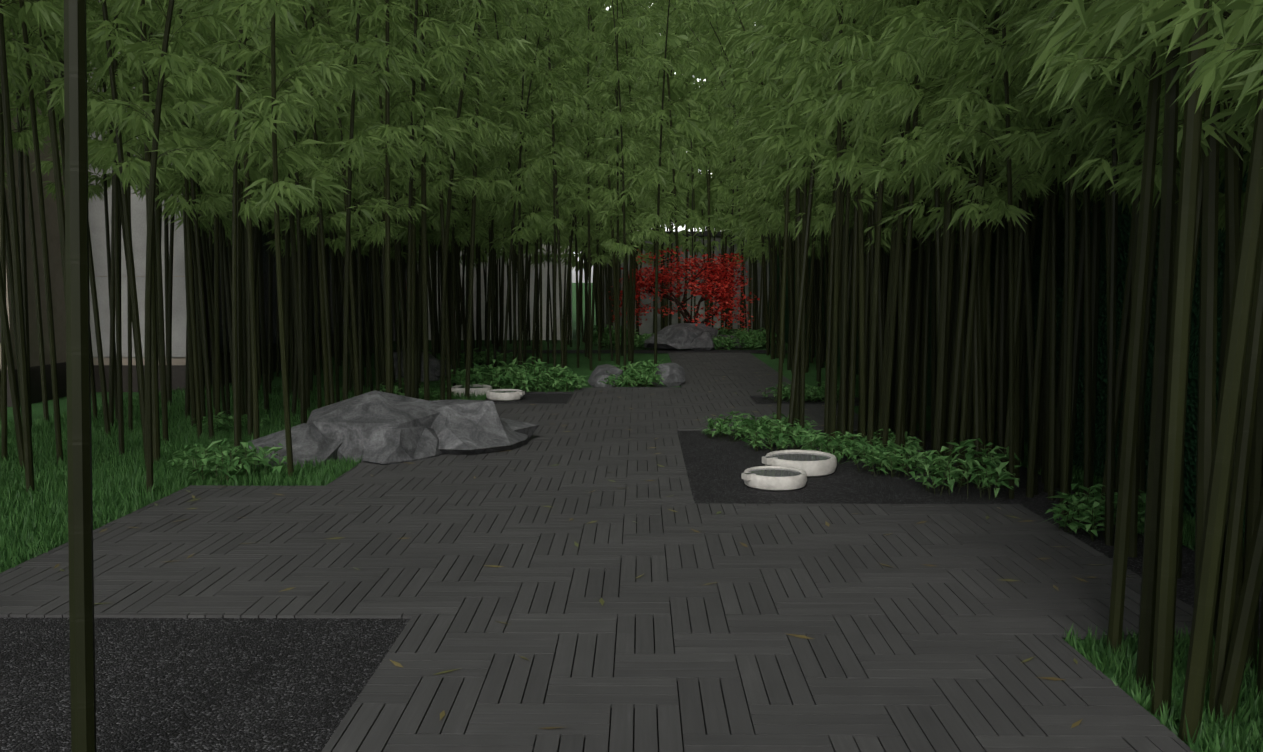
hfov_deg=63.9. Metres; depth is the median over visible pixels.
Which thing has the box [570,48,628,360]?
bamboo
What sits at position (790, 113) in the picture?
bamboo
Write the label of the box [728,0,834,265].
bamboo
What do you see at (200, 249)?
bamboo
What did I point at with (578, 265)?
bamboo
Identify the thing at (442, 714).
fallen leaves
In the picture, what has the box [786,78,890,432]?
bamboo
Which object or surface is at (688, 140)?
bamboo
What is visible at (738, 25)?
bamboo
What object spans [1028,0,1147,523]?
bamboo
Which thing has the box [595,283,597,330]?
bamboo
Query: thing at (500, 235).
bamboo
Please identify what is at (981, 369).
bamboo
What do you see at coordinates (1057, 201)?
bamboo
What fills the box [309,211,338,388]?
bamboo
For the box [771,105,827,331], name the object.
bamboo
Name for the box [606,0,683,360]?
bamboo
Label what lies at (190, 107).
bamboo
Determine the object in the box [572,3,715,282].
sky
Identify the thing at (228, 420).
misc shrub
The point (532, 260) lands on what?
bamboo
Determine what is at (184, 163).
bamboo
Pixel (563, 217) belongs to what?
bamboo
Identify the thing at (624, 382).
shrub planter
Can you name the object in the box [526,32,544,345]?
bamboo
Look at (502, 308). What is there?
bamboo
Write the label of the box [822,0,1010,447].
bamboo
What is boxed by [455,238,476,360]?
bamboo
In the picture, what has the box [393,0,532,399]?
bamboo
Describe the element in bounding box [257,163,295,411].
bamboo
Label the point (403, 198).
bamboo
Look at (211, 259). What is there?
bamboo
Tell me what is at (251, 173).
bamboo
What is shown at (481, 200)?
bamboo
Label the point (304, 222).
bamboo
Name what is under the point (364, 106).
bamboo
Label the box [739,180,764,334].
bamboo
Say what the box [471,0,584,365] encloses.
bamboo
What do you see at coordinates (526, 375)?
hedge shrub
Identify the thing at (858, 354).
bamboo
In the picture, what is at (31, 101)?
bamboo
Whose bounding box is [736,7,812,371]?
bamboo
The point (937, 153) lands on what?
bamboo
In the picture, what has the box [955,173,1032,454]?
bamboo
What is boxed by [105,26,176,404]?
bamboo
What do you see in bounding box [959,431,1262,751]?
lawn
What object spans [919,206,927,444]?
bamboo
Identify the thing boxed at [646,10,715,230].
bamboo
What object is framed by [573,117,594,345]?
bamboo
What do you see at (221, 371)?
bamboo
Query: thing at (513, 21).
bamboo
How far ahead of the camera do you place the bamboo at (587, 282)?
29.44 m
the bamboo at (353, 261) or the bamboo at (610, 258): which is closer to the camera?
the bamboo at (353, 261)
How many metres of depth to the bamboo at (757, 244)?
24.75 m
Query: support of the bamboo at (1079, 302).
on the gravel beds
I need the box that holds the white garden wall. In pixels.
[418,231,768,339]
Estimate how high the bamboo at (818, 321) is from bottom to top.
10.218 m
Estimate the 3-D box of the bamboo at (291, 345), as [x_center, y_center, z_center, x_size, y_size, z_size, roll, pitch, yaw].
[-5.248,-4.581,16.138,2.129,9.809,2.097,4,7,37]
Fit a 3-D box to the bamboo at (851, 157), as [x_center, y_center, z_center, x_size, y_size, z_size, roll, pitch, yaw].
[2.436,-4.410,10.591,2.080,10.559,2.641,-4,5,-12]
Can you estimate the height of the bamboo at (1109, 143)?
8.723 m
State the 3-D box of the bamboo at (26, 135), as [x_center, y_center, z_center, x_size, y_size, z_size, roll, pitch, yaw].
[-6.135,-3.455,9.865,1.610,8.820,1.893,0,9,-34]
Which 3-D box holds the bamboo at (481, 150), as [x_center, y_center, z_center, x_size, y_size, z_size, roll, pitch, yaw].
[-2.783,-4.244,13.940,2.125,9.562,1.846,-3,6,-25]
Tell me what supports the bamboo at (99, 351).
on the ground grass at (572, 365)
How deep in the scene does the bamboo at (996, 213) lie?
8.22 m
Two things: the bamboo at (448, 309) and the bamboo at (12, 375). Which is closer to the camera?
the bamboo at (12, 375)
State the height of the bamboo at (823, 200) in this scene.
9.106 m
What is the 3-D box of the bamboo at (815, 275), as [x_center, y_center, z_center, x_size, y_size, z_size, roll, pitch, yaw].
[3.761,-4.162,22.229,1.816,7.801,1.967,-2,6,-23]
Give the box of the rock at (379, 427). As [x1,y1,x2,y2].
[249,390,538,467]
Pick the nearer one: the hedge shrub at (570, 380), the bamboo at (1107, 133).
the bamboo at (1107, 133)
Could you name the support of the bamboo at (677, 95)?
on the ground grass at (572, 365)
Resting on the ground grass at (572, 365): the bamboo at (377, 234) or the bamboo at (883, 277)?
the bamboo at (377, 234)
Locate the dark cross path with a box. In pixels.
[348,350,787,352]
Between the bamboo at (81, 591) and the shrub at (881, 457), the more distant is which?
the shrub at (881, 457)
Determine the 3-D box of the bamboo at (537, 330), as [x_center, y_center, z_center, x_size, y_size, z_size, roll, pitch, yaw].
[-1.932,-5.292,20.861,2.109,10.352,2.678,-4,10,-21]
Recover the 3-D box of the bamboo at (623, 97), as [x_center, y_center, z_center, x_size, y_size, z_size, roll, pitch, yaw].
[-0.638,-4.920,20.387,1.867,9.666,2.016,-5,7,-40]
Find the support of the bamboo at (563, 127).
on the ground grass at (572, 365)
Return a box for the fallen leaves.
[54,372,1129,728]
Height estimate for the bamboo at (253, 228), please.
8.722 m
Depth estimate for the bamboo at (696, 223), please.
30.97 m
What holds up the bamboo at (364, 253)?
on the ground grass at (572, 365)
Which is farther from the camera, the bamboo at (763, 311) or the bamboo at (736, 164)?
the bamboo at (763, 311)
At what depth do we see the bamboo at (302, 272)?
15.89 m
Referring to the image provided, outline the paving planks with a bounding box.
[0,353,1194,751]
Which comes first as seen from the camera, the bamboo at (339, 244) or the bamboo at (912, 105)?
the bamboo at (912, 105)
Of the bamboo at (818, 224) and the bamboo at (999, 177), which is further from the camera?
the bamboo at (818, 224)
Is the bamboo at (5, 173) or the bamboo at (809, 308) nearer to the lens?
the bamboo at (5, 173)
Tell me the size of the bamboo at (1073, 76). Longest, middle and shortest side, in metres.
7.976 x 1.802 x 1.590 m
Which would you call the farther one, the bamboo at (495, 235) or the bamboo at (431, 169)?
the bamboo at (495, 235)
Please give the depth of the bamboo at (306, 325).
14.21 m
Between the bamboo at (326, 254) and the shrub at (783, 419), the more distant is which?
the bamboo at (326, 254)
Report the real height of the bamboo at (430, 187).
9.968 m
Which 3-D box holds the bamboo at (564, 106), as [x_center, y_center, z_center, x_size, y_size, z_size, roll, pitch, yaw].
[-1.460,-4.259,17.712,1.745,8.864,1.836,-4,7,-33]
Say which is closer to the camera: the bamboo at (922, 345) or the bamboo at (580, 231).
the bamboo at (922, 345)
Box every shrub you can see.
[164,443,234,469]
[171,438,293,482]
[191,410,270,432]
[374,378,433,395]
[419,386,446,400]
[432,368,503,391]
[456,348,512,366]
[465,359,532,388]
[471,365,503,384]
[496,357,572,392]
[499,363,548,386]
[527,367,589,391]
[584,323,638,346]
[593,330,647,348]
[626,333,660,349]
[693,411,765,440]
[712,334,734,349]
[715,326,748,336]
[716,335,746,348]
[725,330,766,349]
[735,419,821,451]
[743,328,786,347]
[757,382,822,402]
[757,412,816,435]
[798,431,871,463]
[805,381,857,401]
[842,440,931,480]
[852,429,924,458]
[908,438,1019,499]
[1041,483,1145,543]
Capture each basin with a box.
[451,384,491,397]
[486,389,524,400]
[741,466,806,490]
[762,450,836,476]
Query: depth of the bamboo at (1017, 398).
9.31 m
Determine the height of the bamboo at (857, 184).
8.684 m
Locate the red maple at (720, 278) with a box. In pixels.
[609,246,759,330]
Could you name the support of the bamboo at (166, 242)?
on the ground grass at (572, 365)
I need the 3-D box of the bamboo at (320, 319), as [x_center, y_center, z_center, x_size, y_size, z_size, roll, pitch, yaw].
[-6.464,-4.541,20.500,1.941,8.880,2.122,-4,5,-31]
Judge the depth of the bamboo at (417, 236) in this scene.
16.61 m
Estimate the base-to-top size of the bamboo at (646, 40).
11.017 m
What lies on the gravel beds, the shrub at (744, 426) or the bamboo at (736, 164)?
the shrub at (744, 426)
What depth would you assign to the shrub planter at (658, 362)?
18.89 m
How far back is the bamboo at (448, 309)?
19.84 m
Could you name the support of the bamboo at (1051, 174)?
on the gravel beds
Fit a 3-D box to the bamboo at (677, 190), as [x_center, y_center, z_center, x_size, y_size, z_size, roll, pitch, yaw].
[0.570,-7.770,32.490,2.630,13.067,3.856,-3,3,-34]
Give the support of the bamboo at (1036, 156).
on the gravel beds
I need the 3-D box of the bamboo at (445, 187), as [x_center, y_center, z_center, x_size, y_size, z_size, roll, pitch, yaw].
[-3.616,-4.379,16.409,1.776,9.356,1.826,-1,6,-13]
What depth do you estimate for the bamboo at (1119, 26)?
4.31 m
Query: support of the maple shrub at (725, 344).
on the ground grass at (572, 365)
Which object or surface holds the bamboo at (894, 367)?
on the gravel beds
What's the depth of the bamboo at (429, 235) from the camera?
17.30 m
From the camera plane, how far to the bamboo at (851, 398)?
10.96 m
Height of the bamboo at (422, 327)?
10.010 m
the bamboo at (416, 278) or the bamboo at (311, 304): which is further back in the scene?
the bamboo at (416, 278)
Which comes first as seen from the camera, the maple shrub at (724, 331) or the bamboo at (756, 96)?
the bamboo at (756, 96)
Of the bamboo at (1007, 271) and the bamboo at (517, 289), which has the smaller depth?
the bamboo at (1007, 271)
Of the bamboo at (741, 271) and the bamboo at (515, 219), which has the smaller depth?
the bamboo at (515, 219)
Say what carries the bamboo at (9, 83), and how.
on the ground grass at (572, 365)
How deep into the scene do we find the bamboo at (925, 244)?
11.20 m
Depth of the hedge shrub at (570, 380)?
16.82 m
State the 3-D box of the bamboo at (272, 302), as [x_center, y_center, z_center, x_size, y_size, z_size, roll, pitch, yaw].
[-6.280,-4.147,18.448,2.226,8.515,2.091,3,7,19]
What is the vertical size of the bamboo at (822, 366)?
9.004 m
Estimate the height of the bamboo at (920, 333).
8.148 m
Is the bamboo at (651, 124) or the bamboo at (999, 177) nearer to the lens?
the bamboo at (999, 177)
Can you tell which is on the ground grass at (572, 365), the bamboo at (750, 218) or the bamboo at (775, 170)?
the bamboo at (750, 218)
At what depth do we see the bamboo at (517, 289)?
29.10 m
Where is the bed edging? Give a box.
[485,384,858,405]
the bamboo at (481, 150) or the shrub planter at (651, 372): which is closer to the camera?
the bamboo at (481, 150)
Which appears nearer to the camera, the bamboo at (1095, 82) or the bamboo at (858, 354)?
the bamboo at (1095, 82)
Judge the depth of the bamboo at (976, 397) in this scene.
9.04 m
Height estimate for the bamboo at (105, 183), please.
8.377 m
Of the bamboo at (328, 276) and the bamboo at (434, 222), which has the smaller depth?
the bamboo at (434, 222)
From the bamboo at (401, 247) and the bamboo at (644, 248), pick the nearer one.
the bamboo at (401, 247)
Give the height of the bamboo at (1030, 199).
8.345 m
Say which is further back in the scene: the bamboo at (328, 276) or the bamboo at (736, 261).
the bamboo at (736, 261)
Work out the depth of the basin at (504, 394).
15.61 m
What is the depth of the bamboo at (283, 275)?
15.98 m
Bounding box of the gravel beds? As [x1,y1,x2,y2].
[0,393,1261,751]
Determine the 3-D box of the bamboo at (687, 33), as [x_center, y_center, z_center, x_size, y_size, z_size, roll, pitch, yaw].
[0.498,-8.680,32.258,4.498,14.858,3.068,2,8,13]
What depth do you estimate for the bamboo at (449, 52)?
13.12 m
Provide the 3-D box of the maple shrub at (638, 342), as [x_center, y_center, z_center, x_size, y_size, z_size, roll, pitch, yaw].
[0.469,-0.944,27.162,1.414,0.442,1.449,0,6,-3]
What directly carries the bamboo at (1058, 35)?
on the ground grass at (572, 365)
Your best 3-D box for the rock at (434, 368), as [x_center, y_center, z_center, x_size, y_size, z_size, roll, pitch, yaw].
[-4.022,-0.201,18.933,1.433,0.534,1.026,-1,6,-9]
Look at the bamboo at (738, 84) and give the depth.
11.39 m
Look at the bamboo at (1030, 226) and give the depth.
10.44 m
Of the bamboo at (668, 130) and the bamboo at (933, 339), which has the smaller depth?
the bamboo at (933, 339)
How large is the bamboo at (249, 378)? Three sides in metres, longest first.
10.119 x 2.203 x 2.055 m
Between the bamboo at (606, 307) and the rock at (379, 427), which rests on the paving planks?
the rock at (379, 427)
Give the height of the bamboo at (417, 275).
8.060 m
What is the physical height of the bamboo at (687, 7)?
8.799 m
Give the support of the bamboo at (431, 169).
on the ground grass at (572, 365)
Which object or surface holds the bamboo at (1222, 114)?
on the ground grass at (572, 365)
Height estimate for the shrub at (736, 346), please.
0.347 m
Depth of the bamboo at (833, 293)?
19.40 m
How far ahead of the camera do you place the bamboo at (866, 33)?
10.43 m
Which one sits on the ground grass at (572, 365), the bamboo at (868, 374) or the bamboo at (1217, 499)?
the bamboo at (1217, 499)
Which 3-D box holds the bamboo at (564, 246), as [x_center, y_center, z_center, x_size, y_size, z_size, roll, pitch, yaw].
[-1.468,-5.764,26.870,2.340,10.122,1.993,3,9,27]
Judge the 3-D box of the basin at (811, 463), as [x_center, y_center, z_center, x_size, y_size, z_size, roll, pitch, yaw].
[1.637,0.854,9.914,0.741,0.163,0.700,0,6,0]
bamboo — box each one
[0,0,63,460]
[0,0,63,462]
[0,0,63,491]
[0,4,12,17]
[0,48,35,469]
[0,88,27,417]
[3,0,103,308]
[4,0,53,428]
[4,0,60,418]
[4,16,63,94]
[4,19,63,421]
[7,44,23,103]
[9,0,108,192]
[9,4,31,32]
[9,32,108,404]
[10,58,111,419]
[15,0,110,436]
[18,0,263,463]
[19,0,208,468]
[24,1,94,80]
[29,0,169,458]
[34,1,158,423]
[36,1,130,421]
[64,0,188,751]
[86,0,175,432]
[87,0,252,493]
[87,6,114,425]
[88,0,186,442]
[90,75,135,339]
[100,0,268,439]
[102,0,246,439]
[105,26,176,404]
[110,23,225,420]
[111,168,198,405]
[118,0,328,445]
[121,4,231,410]
[123,46,253,418]
[124,35,168,372]
[124,39,185,358]
[131,24,220,411]
[137,0,318,439]
[147,17,292,419]
[151,0,305,472]
[159,0,301,418]
[161,7,331,435]
[162,7,196,425]
[164,42,254,262]
[167,42,254,416]
[174,0,327,321]
[177,191,231,301]
[181,188,232,367]
[181,193,232,390]
[191,37,303,413]
[193,0,380,476]
[198,173,225,413]
[198,210,203,367]
[200,5,307,330]
[209,222,214,408]
[221,0,382,423]
[223,207,267,384]
[225,43,294,304]
[225,211,284,251]
[226,220,267,382]
[241,281,243,383]
[248,1,354,423]
[250,1,377,404]
[252,0,391,405]
[254,4,360,408]
[254,215,281,393]
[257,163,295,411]
[263,171,338,400]
[264,231,281,379]
[265,27,365,416]
[267,188,284,321]
[267,213,310,353]
[270,0,396,402]
[272,221,294,284]
[274,212,315,374]
[280,12,327,390]
[282,0,414,395]
[285,0,444,399]
[290,174,294,393]
[293,14,380,396]
[294,179,334,360]
[300,0,437,394]
[303,7,369,410]
[309,0,477,392]
[309,65,345,393]
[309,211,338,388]
[315,1,420,390]
[315,240,340,365]
[316,254,322,369]
[317,0,433,372]
[323,0,443,393]
[324,231,329,284]
[325,152,404,391]
[325,209,364,385]
[325,211,341,368]
[326,231,331,348]
[328,197,364,360]
[328,209,373,393]
[329,247,343,359]
[333,245,342,363]
[334,191,398,391]
[338,0,462,395]
[348,199,356,393]
[349,0,501,400]
[351,195,381,388]
[353,193,407,384]
[354,239,366,350]
[356,164,405,391]
[356,198,394,363]
[360,0,461,398]
[363,1,449,392]
[364,0,509,396]
[366,232,392,343]
[369,0,472,397]
[379,4,403,277]
[383,0,503,399]
[390,0,477,384]
[390,146,461,351]
[390,196,418,259]
[390,197,396,349]
[392,239,406,351]
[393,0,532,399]
[398,3,490,387]
[399,6,496,387]
[402,230,418,264]
[403,240,406,348]
[405,222,438,358]
[406,0,470,334]
[412,0,538,399]
[413,5,487,363]
[416,222,434,300]
[416,223,433,355]
[417,201,471,318]
[417,204,462,356]
[417,255,429,290]
[419,3,458,235]
[420,1,511,385]
[420,2,510,370]
[420,4,482,361]
[422,203,462,351]
[427,5,489,308]
[430,9,509,373]
[430,135,480,357]
[430,209,469,352]
[434,240,437,345]
[437,79,491,367]
[437,317,439,352]
[440,241,445,357]
[444,26,523,368]
[449,87,498,346]
[450,11,516,347]
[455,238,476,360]
[457,244,460,361]
[460,222,498,347]
[461,34,505,368]
[462,220,502,311]
[462,249,464,341]
[465,32,507,367]
[466,13,505,364]
[468,4,536,370]
[468,82,504,294]
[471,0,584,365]
[471,9,555,365]
[473,241,496,348]
[474,226,503,345]
[475,227,499,345]
[481,0,580,364]
[481,6,563,359]
[484,247,509,313]
[485,231,508,348]
[488,0,574,364]
[488,230,511,296]
[489,14,534,358]
[491,305,492,343]
[492,17,526,354]
[494,71,548,360]
[494,228,507,349]
[496,181,513,346]
[499,224,525,337]
[500,0,599,366]
[501,0,614,367]
[501,6,587,366]
[501,27,563,264]
[501,34,543,352]
[503,0,581,363]
[503,7,585,367]
[506,256,511,343]
[510,0,594,364]
[517,257,518,328]
[523,33,580,363]
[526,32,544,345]
[527,72,553,345]
[531,240,568,343]
[535,26,568,348]
[542,6,610,367]
[544,21,595,357]
[546,250,549,341]
[547,3,663,366]
[550,4,635,369]
[551,118,573,298]
[553,3,576,344]
[554,4,660,363]
[555,3,597,358]
[557,5,604,346]
[559,2,644,360]
[560,30,583,341]
[561,30,605,356]
[561,218,567,339]
[564,0,682,356]
[567,0,640,347]
[567,33,648,366]
[570,0,666,367]
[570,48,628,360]
[572,248,583,270]
[572,251,582,332]
[573,0,666,373]
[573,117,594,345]
[576,0,669,364]
[578,6,604,342]
[579,223,594,329]
[587,12,665,348]
[587,241,615,286]
[590,10,662,291]
[590,17,653,283]
[591,0,672,337]
[592,0,674,362]
[592,262,607,329]
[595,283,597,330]
[600,224,627,346]
[602,3,666,266]
[603,1,665,355]
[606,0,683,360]
[608,43,651,329]
[609,0,720,363]
[610,4,660,328]
[610,259,612,324]
[619,71,662,293]
[620,109,664,264]
[627,96,685,332]
[628,31,687,306]
[635,6,671,334]
[637,2,722,323]
[637,243,649,271]
[641,114,674,266]
[645,40,691,326]
[646,3,701,327]
[646,3,706,328]
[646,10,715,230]
[648,117,693,325]
[650,0,767,348]
[650,18,714,326]
[650,39,686,324]
[655,2,736,322]
[659,0,731,324]
[660,7,714,324]
[663,14,743,325]
[664,22,723,316]
[668,49,717,320]
[675,59,731,327]
[681,0,782,358]
[685,57,723,230]
[689,1,739,316]
[689,12,730,332]
[690,20,751,330]
[695,0,751,326]
[697,0,793,325]
[699,0,749,329]
[704,8,753,331]
[704,77,732,325]
[709,0,833,431]
[710,8,751,331]
[713,14,765,336]
[713,15,757,329]
[714,14,751,328]
[714,49,760,329]
[719,53,751,328]
[720,12,757,330]
[721,0,800,423]
[721,84,764,329]
[723,180,760,327]
[725,139,748,327]
[727,10,782,358]
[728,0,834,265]
[729,12,789,305]
[729,157,770,329]
[730,0,832,427]
[732,13,774,302]
[733,54,772,354]
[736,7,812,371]
[737,1,791,251]
[737,11,783,362]
[738,57,779,274]
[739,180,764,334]
[740,0,887,452]
[741,142,783,357]
[742,159,778,315]
[743,4,829,441]
[743,135,776,347]
[745,95,794,369]
[751,18,792,357]
[751,193,783,355]
[752,6,877,442]
[754,165,794,345]
[758,0,922,441]
[760,16,824,369]
[762,22,818,326]
[762,242,764,332]
[764,13,925,438]
[765,94,808,367]
[765,193,820,259]
[769,21,893,347]
[770,4,916,397]
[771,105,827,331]
[773,0,894,455]
[773,128,820,256]
[775,0,880,438]
[778,3,924,370]
[779,8,887,239]
[779,13,886,440]
[779,21,831,349]
[780,17,886,316]
[783,131,815,372]
[784,129,823,367]
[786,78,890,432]
[788,128,813,362]
[790,212,849,282]
[791,0,930,454]
[791,190,850,374]
[792,191,833,326]
[797,4,920,409]
[798,41,869,440]
[810,68,890,380]
[812,198,849,386]
[814,0,963,446]
[816,6,906,440]
[816,199,823,380]
[819,85,943,437]
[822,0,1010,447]
[824,0,994,466]
[825,29,932,435]
[828,64,907,442]
[829,188,891,340]
[833,0,991,473]
[833,2,925,130]
[846,326,850,431]
[852,118,920,427]
[856,65,927,191]
[856,77,931,451]
[858,86,1004,252]
[858,312,859,393]
[866,248,874,433]
[868,0,987,477]
[870,0,1005,467]
[871,0,1014,488]
[872,2,1060,480]
[873,0,1027,478]
[873,193,915,435]
[878,81,926,447]
[878,249,889,412]
[880,27,1014,453]
[880,122,935,448]
[881,0,1060,486]
[883,67,999,475]
[886,0,1006,439]
[887,200,926,438]
[888,61,968,333]
[891,296,897,431]
[902,0,1015,482]
[903,0,1104,498]
[904,195,996,250]
[905,288,922,436]
[906,231,916,408]
[908,1,1059,494]
[909,233,918,432]
[914,2,1006,467]
[918,290,922,383]
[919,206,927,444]
[932,0,1049,492]
[932,193,1012,454]
[933,162,1012,275]
[937,87,998,456]
[943,11,1024,481]
[944,232,958,446]
[945,0,1081,499]
[945,1,1077,497]
[946,240,959,455]
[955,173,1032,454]
[956,15,1059,487]
[958,0,1095,487]
[959,0,1094,494]
[966,0,1131,508]
[969,42,1118,502]
[969,245,971,292]
[983,0,1130,515]
[984,344,986,422]
[986,77,1008,453]
[995,72,1100,496]
[1003,97,1104,389]
[1003,154,1091,474]
[1005,11,1132,545]
[1005,173,1061,428]
[1008,0,1182,557]
[1011,7,1144,512]
[1012,0,1253,211]
[1017,0,1253,654]
[1020,264,1026,462]
[1023,0,1225,716]
[1027,212,1032,452]
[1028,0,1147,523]
[1031,28,1220,577]
[1032,0,1245,643]
[1038,63,1152,491]
[1041,177,1058,482]
[1045,15,1181,439]
[1048,14,1219,683]
[1055,40,1146,169]
[1062,78,1245,492]
[1076,115,1144,496]
[1085,0,1257,544]
[1111,0,1262,77]
[1128,0,1262,715]
[1136,2,1211,692]
[1137,134,1253,389]
[1145,73,1260,556]
[1161,27,1262,702]
[1173,3,1262,168]
[1178,0,1262,742]
[1180,80,1256,139]
[1202,117,1251,230]
[1210,9,1262,150]
[1213,125,1243,639]
[1215,10,1262,670]
[1215,14,1262,722]
[1223,10,1243,641]
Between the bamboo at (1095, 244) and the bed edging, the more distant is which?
the bed edging
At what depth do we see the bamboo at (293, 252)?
12.83 m
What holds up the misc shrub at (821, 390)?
on the gravel beds
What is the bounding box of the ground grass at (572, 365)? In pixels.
[0,283,1262,751]
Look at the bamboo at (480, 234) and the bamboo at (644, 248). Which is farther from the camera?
the bamboo at (644, 248)
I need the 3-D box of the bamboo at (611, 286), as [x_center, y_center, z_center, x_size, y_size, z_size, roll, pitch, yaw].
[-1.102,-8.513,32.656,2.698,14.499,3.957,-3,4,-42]
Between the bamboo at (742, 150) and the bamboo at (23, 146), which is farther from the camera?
the bamboo at (742, 150)
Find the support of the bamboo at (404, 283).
on the ground grass at (572, 365)
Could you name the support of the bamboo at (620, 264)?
on the ground grass at (572, 365)
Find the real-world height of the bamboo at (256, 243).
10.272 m
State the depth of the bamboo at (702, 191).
31.57 m
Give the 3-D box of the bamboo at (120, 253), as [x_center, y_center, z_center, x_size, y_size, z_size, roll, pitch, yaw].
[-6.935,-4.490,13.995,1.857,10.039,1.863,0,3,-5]
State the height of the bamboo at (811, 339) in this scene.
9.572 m
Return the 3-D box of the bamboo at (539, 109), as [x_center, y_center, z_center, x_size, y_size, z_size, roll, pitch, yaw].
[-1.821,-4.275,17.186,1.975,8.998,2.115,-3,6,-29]
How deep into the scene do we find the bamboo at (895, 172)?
9.43 m
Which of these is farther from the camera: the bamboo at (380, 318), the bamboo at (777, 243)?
the bamboo at (777, 243)
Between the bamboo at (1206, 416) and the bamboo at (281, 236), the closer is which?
the bamboo at (1206, 416)
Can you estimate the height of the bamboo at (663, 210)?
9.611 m
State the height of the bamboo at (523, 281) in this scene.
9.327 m
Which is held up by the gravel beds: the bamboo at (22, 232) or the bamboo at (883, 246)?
the bamboo at (883, 246)
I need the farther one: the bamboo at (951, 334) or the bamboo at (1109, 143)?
the bamboo at (951, 334)
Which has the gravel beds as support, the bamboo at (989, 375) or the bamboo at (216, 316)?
the bamboo at (989, 375)
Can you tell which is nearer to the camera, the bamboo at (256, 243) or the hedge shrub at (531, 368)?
the bamboo at (256, 243)
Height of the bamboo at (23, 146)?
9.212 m
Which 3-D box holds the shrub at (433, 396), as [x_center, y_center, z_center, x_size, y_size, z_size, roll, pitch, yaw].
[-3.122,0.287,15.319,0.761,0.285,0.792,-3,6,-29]
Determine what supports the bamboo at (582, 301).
on the ground grass at (572, 365)
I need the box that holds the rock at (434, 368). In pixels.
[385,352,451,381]
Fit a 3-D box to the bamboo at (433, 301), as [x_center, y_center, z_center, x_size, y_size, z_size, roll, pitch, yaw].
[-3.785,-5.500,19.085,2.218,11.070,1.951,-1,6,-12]
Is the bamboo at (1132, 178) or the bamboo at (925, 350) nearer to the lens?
the bamboo at (1132, 178)
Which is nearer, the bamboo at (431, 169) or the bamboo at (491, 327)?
the bamboo at (431, 169)
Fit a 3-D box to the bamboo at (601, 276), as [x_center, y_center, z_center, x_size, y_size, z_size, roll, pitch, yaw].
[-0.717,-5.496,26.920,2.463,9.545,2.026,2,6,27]
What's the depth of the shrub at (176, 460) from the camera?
9.97 m
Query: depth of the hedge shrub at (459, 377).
16.79 m
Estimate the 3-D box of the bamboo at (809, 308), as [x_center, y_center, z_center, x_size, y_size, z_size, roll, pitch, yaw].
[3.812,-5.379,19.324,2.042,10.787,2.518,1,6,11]
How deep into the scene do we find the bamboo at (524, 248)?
21.81 m
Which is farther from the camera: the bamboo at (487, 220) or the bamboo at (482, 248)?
the bamboo at (482, 248)
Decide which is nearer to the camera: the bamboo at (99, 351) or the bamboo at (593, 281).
the bamboo at (99, 351)
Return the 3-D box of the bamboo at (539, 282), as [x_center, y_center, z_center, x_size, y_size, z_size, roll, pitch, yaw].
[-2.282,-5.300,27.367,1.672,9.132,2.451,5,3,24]
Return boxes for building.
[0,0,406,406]
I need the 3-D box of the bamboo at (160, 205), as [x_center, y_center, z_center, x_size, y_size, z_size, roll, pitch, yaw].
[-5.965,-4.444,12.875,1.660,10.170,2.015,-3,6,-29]
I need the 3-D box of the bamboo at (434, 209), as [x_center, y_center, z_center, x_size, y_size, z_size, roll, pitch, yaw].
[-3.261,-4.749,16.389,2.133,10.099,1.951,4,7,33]
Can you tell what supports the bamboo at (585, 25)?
on the ground grass at (572, 365)
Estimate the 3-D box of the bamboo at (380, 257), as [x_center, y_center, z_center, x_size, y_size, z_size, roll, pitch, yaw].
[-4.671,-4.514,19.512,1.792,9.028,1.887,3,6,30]
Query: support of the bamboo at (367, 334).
on the ground grass at (572, 365)
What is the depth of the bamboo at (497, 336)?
26.91 m
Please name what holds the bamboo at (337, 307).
on the ground grass at (572, 365)
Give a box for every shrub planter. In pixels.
[600,369,654,386]
[614,361,657,385]
[628,362,664,386]
[640,359,663,367]
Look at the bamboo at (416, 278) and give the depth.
21.82 m
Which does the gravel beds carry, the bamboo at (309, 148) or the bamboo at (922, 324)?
the bamboo at (922, 324)
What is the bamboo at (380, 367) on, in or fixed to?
on the ground grass at (572, 365)
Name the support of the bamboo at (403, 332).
on the ground grass at (572, 365)
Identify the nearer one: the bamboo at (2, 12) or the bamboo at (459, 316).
the bamboo at (2, 12)
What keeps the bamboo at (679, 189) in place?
on the ground grass at (572, 365)
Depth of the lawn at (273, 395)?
15.03 m
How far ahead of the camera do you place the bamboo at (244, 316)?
13.38 m
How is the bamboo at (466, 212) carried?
on the ground grass at (572, 365)
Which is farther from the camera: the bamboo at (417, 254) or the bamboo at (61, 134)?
the bamboo at (417, 254)
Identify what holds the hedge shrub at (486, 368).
on the ground grass at (572, 365)
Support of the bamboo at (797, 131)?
on the gravel beds
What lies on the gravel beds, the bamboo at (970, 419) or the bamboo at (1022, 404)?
the bamboo at (970, 419)
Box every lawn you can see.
[0,413,361,572]
[38,382,575,423]
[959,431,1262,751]
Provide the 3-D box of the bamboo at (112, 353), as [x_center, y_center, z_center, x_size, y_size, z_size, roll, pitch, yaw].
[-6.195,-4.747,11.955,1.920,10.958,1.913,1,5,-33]
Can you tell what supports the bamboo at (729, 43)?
on the gravel beds
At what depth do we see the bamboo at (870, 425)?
10.46 m
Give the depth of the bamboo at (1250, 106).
4.02 m
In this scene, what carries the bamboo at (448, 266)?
on the ground grass at (572, 365)

